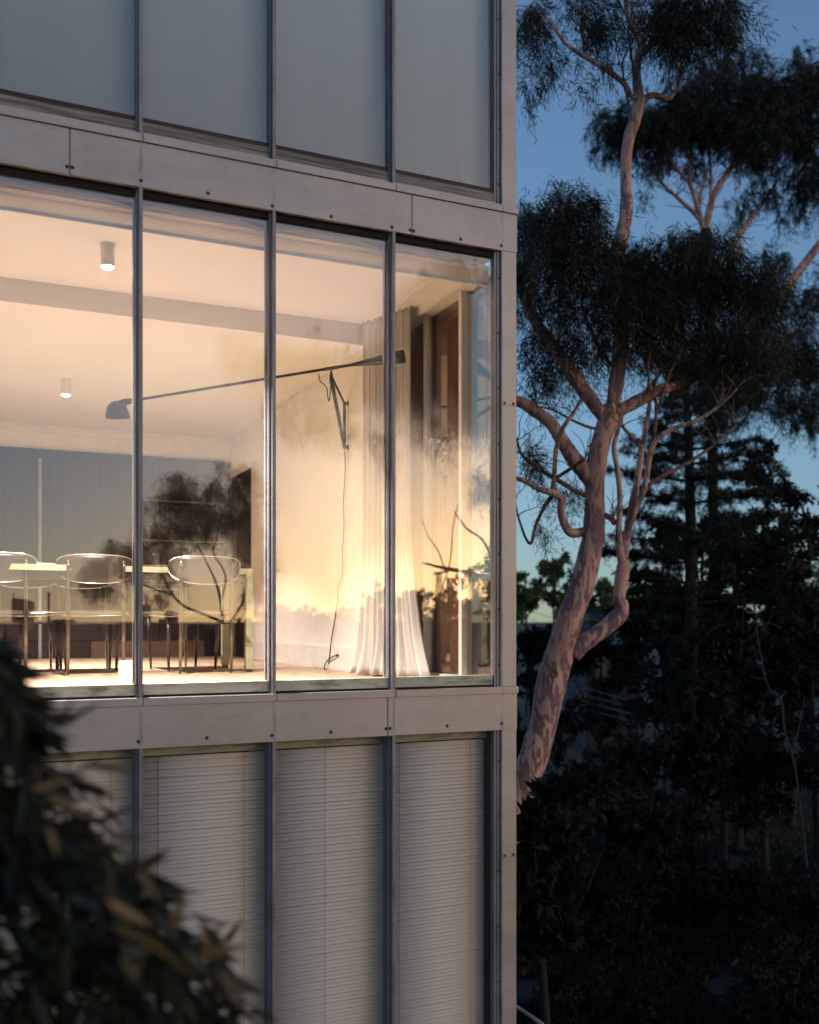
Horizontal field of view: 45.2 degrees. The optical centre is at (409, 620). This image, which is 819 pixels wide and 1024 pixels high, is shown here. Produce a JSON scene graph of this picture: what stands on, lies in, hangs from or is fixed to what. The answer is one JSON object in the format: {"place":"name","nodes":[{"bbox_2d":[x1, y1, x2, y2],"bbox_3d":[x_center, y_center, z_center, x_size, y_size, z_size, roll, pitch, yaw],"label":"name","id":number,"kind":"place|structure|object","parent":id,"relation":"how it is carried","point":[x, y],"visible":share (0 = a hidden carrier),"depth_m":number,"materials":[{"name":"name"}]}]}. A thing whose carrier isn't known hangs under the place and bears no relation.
{"place":"outdoors","nodes":[
{"label":"outdoors","id":0,"kind":"place"},
{"bbox_2d":[118,660,131,681],"bbox_3d":[-1.851,0.333,6.449,0.115,0.140,0.092,0,0,-24],"label":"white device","id":1,"kind":"object","parent":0,"point":[125,671],"visible":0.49,"depth_m":6.41,"materials":[{"name":"plastic"}]},
{"bbox_2d":[594,959,692,1023],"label":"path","id":2,"kind":"structure","parent":0,"point":[633,988],"depth_m":17.25,"materials":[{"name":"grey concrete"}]},
{"bbox_2d":[472,622,818,1016],"bbox_3d":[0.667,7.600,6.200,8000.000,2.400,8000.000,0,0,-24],"label":"ground","id":3,"kind":"structure","parent":0,"point":[481,648],"depth_m":49.90,"materials":[{"name":"green plant"}]},
{"bbox_2d":[0,634,279,1023],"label":"leafy tree","id":4,"kind":"object","parent":3,"relation":"on","point":[121,953],"visible":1,"depth_m":1.54,"materials":[{"name":"green plant"}]},
{"bbox_2d":[0,0,518,1023],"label":"glass house","id":5,"kind":"structure","parent":3,"relation":"on","point":[248,476],"depth_m":6.46,"materials":[{"name":"metal"}]},
{"bbox_2d":[0,552,36,662],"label":"dining chair","id":6,"kind":"object","parent":5,"relation":"on","point":[7,560],"visible":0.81,"depth_m":7.04,"materials":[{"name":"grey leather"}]},
{"bbox_2d":[0,562,58,670],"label":"dining chair","id":7,"kind":"object","parent":5,"relation":"on","point":[50,613],"visible":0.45,"depth_m":8.02,"materials":[{"name":"silver metal"}]},
{"bbox_2d":[0,0,131,114],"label":"screen blind","id":8,"kind":"object","parent":5,"relation":"attached to","point":[79,52],"depth_m":5.20,"materials":[{"name":"fabric"}]},
{"bbox_2d":[0,749,131,1020],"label":"venetian blind","id":9,"kind":"object","parent":5,"relation":"attached to","point":[117,785],"visible":0.09,"depth_m":5.29,"materials":[{"name":"beige paint"}]},
{"bbox_2d":[61,378,70,396],"bbox_3d":[-2.949,-1.996,8.435,0.083,0.146,0.083,0,0,-24],"label":"ceiling light","id":10,"kind":"object","parent":5,"relation":"attached to","point":[65,387],"visible":1,"depth_m":8.40,"materials":[{"name":"white paint"}]},
{"bbox_2d":[0,176,134,230],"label":"roller blind","id":11,"kind":"object","parent":5,"relation":"attached to","point":[115,214],"visible":0.89,"depth_m":5.18,"materials":[{"name":"white fabric"}]},
{"bbox_2d":[54,583,112,670],"bbox_3d":[-2.687,-0.040,8.114,0.558,0.891,0.495,0,0,-21],"label":"dining chair","id":12,"kind":"object","parent":5,"relation":"on","point":[108,638],"visible":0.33,"depth_m":8.22,"materials":[{"name":"silver metal"}]},
{"bbox_2d":[56,554,131,675],"bbox_3d":[-2.377,-0.040,7.403,0.558,0.891,0.495,0,0,-22],"label":"dining chair","id":13,"kind":"object","parent":5,"relation":"on","point":[97,568],"visible":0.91,"depth_m":7.21,"materials":[{"name":"silver metal"}]},
{"bbox_2d":[100,242,114,269],"bbox_3d":[-1.786,-2.151,5.811,0.083,0.146,0.083,0,0,-24],"label":"ceiling light","id":14,"kind":"object","parent":5,"relation":"attached to","point":[107,255],"visible":1,"depth_m":5.78,"materials":[{"name":"white paint"}]},
{"bbox_2d":[9,564,253,671],"bbox_3d":[-2.717,-0.001,7.495,2.900,0.809,0.850,0,0,-24],"label":"dining table","id":15,"kind":"object","parent":5,"relation":"on","point":[43,573],"visible":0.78,"depth_m":7.69,"materials":[{"name":"beige laminate"}]},
{"bbox_2d":[143,565,197,669],"bbox_3d":[-2.065,-0.040,8.392,0.558,0.891,0.495,0,0,-26],"label":"dining chair","id":16,"kind":"object","parent":5,"relation":"on","point":[148,621],"visible":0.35,"depth_m":8.28,"materials":[{"name":"silver metal"}]},
{"bbox_2d":[166,555,240,674],"bbox_3d":[-1.614,-0.040,7.567,0.558,0.891,0.495,0,0,-27],"label":"dining chair","id":17,"kind":"object","parent":5,"relation":"on","point":[204,570],"visible":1,"depth_m":7.39,"materials":[{"name":"silver metal"}]},
{"bbox_2d":[143,742,263,1023],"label":"venetian blind","id":18,"kind":"object","parent":5,"relation":"attached to","point":[205,823],"visible":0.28,"depth_m":5.53,"materials":[{"name":"beige paint"}]},
{"bbox_2d":[143,0,263,141],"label":"screen blind","id":19,"kind":"object","parent":5,"relation":"attached to","point":[203,64],"depth_m":5.50,"materials":[{"name":"fabric"}]},
{"bbox_2d":[143,200,266,251],"bbox_3d":[-1.155,-2.195,5.508,0.726,0.154,0.122,0,0,-24],"label":"roller blind","id":20,"kind":"object","parent":5,"relation":"attached to","point":[250,236],"visible":0.83,"depth_m":5.48,"materials":[{"name":"white fabric"}]},
{"bbox_2d":[231,468,250,656],"bbox_3d":[-1.838,-0.609,10.821,0.038,2.021,0.877,0,0,-24],"label":"door leaf","id":21,"kind":"structure","parent":5,"relation":"in","point":[241,483],"depth_m":10.79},
{"bbox_2d":[105,350,405,669],"bbox_3d":[-1.192,-0.739,7.193,1.893,2.300,1.619,0,0,-24],"label":"swing arm lamp","id":22,"kind":"object","parent":5,"relation":"on","point":[118,409],"visible":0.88,"depth_m":7.15,"materials":[{"name":"black metal"}]},
{"bbox_2d":[276,736,382,1023],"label":"venetian blind","id":23,"kind":"object","parent":5,"relation":"attached to","point":[329,885],"visible":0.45,"depth_m":5.81,"materials":[{"name":"beige paint"}]},
{"bbox_2d":[276,0,382,165],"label":"screen blind","id":24,"kind":"object","parent":5,"relation":"attached to","point":[329,77],"depth_m":5.80,"materials":[{"name":"fabric"}]},
{"bbox_2d":[276,223,385,269],"bbox_3d":[-0.486,-2.195,5.808,0.726,0.154,0.122,0,0,-24],"label":"roller blind","id":25,"kind":"object","parent":5,"relation":"attached to","point":[370,256],"visible":0.93,"depth_m":5.79,"materials":[{"name":"white fabric"}]},
{"bbox_2d":[350,306,430,676],"bbox_3d":[-0.126,-0.912,7.018,0.137,2.628,0.880,0,0,-41],"label":"sheer curtain","id":26,"kind":"object","parent":5,"relation":"hanging from","point":[410,657],"visible":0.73,"depth_m":7.14,"materials":[{"name":"white fabric"}]},
{"bbox_2d":[395,731,486,1023],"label":"venetian blind","id":27,"kind":"object","parent":5,"relation":"attached to","point":[439,891],"visible":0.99,"depth_m":6.11,"materials":[{"name":"beige paint"}]},
{"bbox_2d":[395,0,487,187],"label":"screen blind","id":28,"kind":"object","parent":5,"relation":"attached to","point":[441,88],"depth_m":6.10,"materials":[{"name":"fabric"}]},
{"bbox_2d":[395,243,490,513],"bbox_3d":[0.196,-1.475,6.113,0.754,1.593,0.122,0,0,-24],"label":"roller blind","id":29,"kind":"object","parent":5,"relation":"attached to","point":[474,272],"visible":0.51,"depth_m":6.09,"materials":[{"name":"white fabric"}]},
{"bbox_2d":[472,570,524,626],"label":"ridge tree","id":30,"kind":"object","parent":3,"relation":"on","point":[486,599],"visible":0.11,"depth_m":79.70,"materials":[{"name":"green plant"}]},
{"bbox_2d":[516,1004,543,1023],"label":"handrail","id":31,"kind":"object","parent":3,"relation":"on","point":[528,1015],"visible":0.38,"depth_m":8.60,"materials":[{"name":"metal"}]},
{"bbox_2d":[516,568,547,717],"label":"ridge tree","id":32,"kind":"object","parent":3,"relation":"on","point":[528,598],"visible":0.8,"depth_m":69.78,"materials":[{"name":"green plant"}]},
{"bbox_2d":[516,622,571,760],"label":"dark tree","id":33,"kind":"object","parent":3,"relation":"on","point":[528,642],"visible":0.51,"depth_m":35.59,"materials":[{"name":"green plant"}]},
{"bbox_2d":[528,548,574,625],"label":"ridge tree","id":34,"kind":"object","parent":3,"relation":"on","point":[552,572],"visible":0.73,"depth_m":74.45,"materials":[{"name":"green plant"}]},
{"bbox_2d":[516,763,593,1023],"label":"dark tree","id":35,"kind":"object","parent":3,"relation":"on","point":[546,839],"visible":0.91,"depth_m":10.49,"materials":[{"name":"green plant"}]},
{"bbox_2d":[527,961,617,1018],"bbox_3d":[2.509,6.016,15.857,1.435,1.024,1.232,0,0,40],"label":"garden shrub","id":36,"kind":"object","parent":3,"relation":"on","point":[576,992],"visible":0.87,"depth_m":15.75,"materials":[{"name":"green plant"}]},
{"bbox_2d":[554,579,598,620],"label":"ridge tree","id":37,"kind":"object","parent":3,"relation":"on","point":[565,586],"visible":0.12,"depth_m":71.56,"materials":[{"name":"green plant"}]},
{"bbox_2d":[552,842,615,904],"bbox_3d":[3.680,5.726,22.365,1.642,1.607,2.369,0,0,-48],"label":"garden shrub","id":38,"kind":"object","parent":3,"relation":"on","point":[604,873],"visible":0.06,"depth_m":22.13,"materials":[{"name":"green plant"}]},
{"bbox_2d":[542,734,641,927],"bbox_3d":[2.918,4.436,19.072,2.339,4.442,2.672,0,0,-24],"label":"dark tree","id":39,"kind":"object","parent":3,"relation":"on","point":[603,782],"visible":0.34,"depth_m":18.74,"materials":[{"name":"green plant"}]},
{"bbox_2d":[579,606,613,637],"bbox_3d":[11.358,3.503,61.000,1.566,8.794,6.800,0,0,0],"label":"house","id":40,"kind":"structure","parent":3,"relation":"on","point":[590,615],"depth_m":58.97,"materials":[{"name":"stone"}]},
{"bbox_2d":[556,907,640,953],"bbox_3d":[3.541,6.214,19.065,1.987,1.176,1.882,0,0,-24],"label":"garden shrub","id":41,"kind":"object","parent":3,"relation":"on","point":[600,930],"visible":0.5,"depth_m":18.87,"materials":[{"name":"green plant"}]},
{"bbox_2d":[554,628,650,763],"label":"dark tree","id":42,"kind":"object","parent":3,"relation":"on","point":[617,680],"visible":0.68,"depth_m":33.69,"materials":[{"name":"green plant"}]},
{"bbox_2d":[567,638,638,748],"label":"house","id":43,"kind":"structure","parent":3,"relation":"on","point":[586,739],"depth_m":50.00,"materials":[{"name":"stone"}]},
{"bbox_2d":[596,656,606,676],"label":"window","id":44,"kind":"structure","parent":43,"relation":"in","point":[604,667],"depth_m":49.97,"materials":[{"name":"grey glass"}]},
{"bbox_2d":[587,576,625,620],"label":"ridge tree","id":45,"kind":"object","parent":3,"relation":"on","point":[604,588],"visible":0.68,"depth_m":59.83,"materials":[{"name":"green plant"}]},
{"bbox_2d":[576,840,668,941],"bbox_3d":[4.195,5.540,19.841,1.898,1.981,2.493,0,0,3],"label":"garden shrub","id":46,"kind":"object","parent":3,"relation":"on","point":[636,877],"visible":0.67,"depth_m":19.74,"materials":[{"name":"green plant"}]},
{"bbox_2d":[594,886,654,952],"bbox_3d":[4.143,5.809,18.925,1.172,1.436,1.397,0,0,7],"label":"garden shrub","id":47,"kind":"object","parent":3,"relation":"on","point":[616,906],"visible":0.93,"depth_m":18.67,"materials":[{"name":"green plant"}]},
{"bbox_2d":[626,582,641,697],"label":"ridge tree","id":48,"kind":"object","parent":3,"relation":"on","point":[631,597],"visible":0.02,"depth_m":69.94,"materials":[{"name":"green plant"}]},
{"bbox_2d":[486,0,818,843],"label":"gum tree","id":49,"kind":"object","parent":3,"relation":"on","point":[642,302],"visible":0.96,"depth_m":12.30,"materials":[{"name":"green plant"}]},
{"bbox_2d":[584,733,723,901],"bbox_3d":[5.208,4.653,21.870,2.910,4.397,3.361,0,0,42],"label":"dark tree","id":50,"kind":"object","parent":3,"relation":"on","point":[649,832],"visible":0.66,"depth_m":21.58,"materials":[{"name":"green plant"}]},
{"bbox_2d":[626,545,683,811],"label":"dark tree","id":51,"kind":"object","parent":3,"relation":"on","point":[635,581],"visible":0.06,"depth_m":31.01,"materials":[{"name":"green plant"}]},
{"bbox_2d":[516,777,818,1023],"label":"ground cover","id":52,"kind":"object","parent":3,"relation":"on","point":[701,1006],"visible":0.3,"depth_m":17.84,"materials":[{"name":"green plant"}]},
{"bbox_2d":[579,38,818,687],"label":"gum tree","id":53,"kind":"object","parent":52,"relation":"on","point":[747,125],"visible":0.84,"depth_m":35.50,"materials":[{"name":"green plant"}]},
{"bbox_2d":[516,605,818,754],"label":"power line","id":54,"kind":"object","parent":3,"relation":"on","point":[652,725],"visible":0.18,"depth_m":31.80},
{"bbox_2d":[600,578,754,820],"bbox_3d":[7.646,2.600,27.829,3.957,8.017,4.364,0,0,-24],"label":"dark tree","id":55,"kind":"object","parent":3,"relation":"on","point":[674,629],"visible":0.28,"depth_m":27.58,"materials":[{"name":"green plant"}]},
{"bbox_2d":[636,923,754,1002],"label":"gravel","id":56,"kind":"structure","parent":3,"relation":"on","point":[719,985],"depth_m":17.43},
{"bbox_2d":[623,619,776,883],"bbox_3d":[6.617,3.285,22.792,3.048,6.658,3.180,0,0,-38],"label":"dark tree","id":57,"kind":"object","parent":3,"relation":"on","point":[709,742],"visible":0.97,"depth_m":22.24,"materials":[{"name":"green plant"}]},
{"bbox_2d":[601,335,818,862],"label":"pine tree","id":58,"kind":"object","parent":3,"relation":"on","point":[722,523],"visible":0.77,"depth_m":25.77,"materials":[{"name":"green plant"}]},
{"bbox_2d":[667,690,784,872],"bbox_3d":[8.010,4.157,25.033,2.818,4.910,3.116,0,0,-24],"label":"dark tree","id":59,"kind":"object","parent":3,"relation":"on","point":[723,830],"visible":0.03,"depth_m":24.95,"materials":[{"name":"green plant"}]},
{"bbox_2d":[668,520,787,854],"bbox_3d":[8.767,1.986,27.158,3.158,9.243,4.414,0,0,16],"label":"dark tree","id":60,"kind":"object","parent":3,"relation":"on","point":[710,638],"visible":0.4,"depth_m":26.65,"materials":[{"name":"green plant"}]},
{"bbox_2d":[687,642,818,879],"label":"dark tree","id":61,"kind":"object","parent":3,"relation":"on","point":[757,808],"visible":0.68,"depth_m":23.63,"materials":[{"name":"green plant"}]},
{"bbox_2d":[737,910,804,968],"bbox_3d":[6.582,5.999,17.950,1.007,1.381,1.316,0,0,-24],"label":"garden shrub","id":62,"kind":"object","parent":3,"relation":"on","point":[769,934],"visible":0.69,"depth_m":17.78,"materials":[{"name":"green plant"}]},
{"bbox_2d":[726,437,818,780],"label":"dark tree","id":63,"kind":"object","parent":3,"relation":"on","point":[770,446],"visible":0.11,"depth_m":33.19,"materials":[{"name":"green plant"}]},
{"bbox_2d":[749,600,810,892],"bbox_3d":[7.585,3.063,20.003,1.378,6.962,0.047,0,0,0],"label":"bare sapling","id":64,"kind":"object","parent":3,"relation":"on","point":[797,785],"visible":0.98,"depth_m":19.99,"materials":[{"name":"brown plant"}]},
{"bbox_2d":[757,587,818,894],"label":"dark tree","id":65,"kind":"object","parent":3,"relation":"on","point":[802,668],"visible":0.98,"depth_m":22.07,"materials":[{"name":"green plant"}]},
{"bbox_2d":[472,0,818,621],"label":"sky","id":66,"kind":"structure","parent":0,"point":[557,151],"materials":[{"name":"blue"}]},
{"bbox_2d":[706,800,813,859],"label":"lawn","id":67,"kind":"structure","parent":0,"point":[776,851],"depth_m":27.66,"materials":[{"name":"green plant"}]},
{"bbox_2d":[638,511,746,817],"bbox_3d":[9.018,1.603,30.301,2.983,10.006,3.396,0,0,37],"label":"dark tree","id":68,"kind":"object","parent":67,"relation":"on","point":[656,535],"visible":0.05,"depth_m":29.99,"materials":[{"name":"green plant"}]},
{"bbox_2d":[741,462,818,827],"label":"dark tree","id":69,"kind":"object","parent":67,"relation":"on","point":[793,500],"visible":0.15,"depth_m":29.92,"materials":[{"name":"green plant"}]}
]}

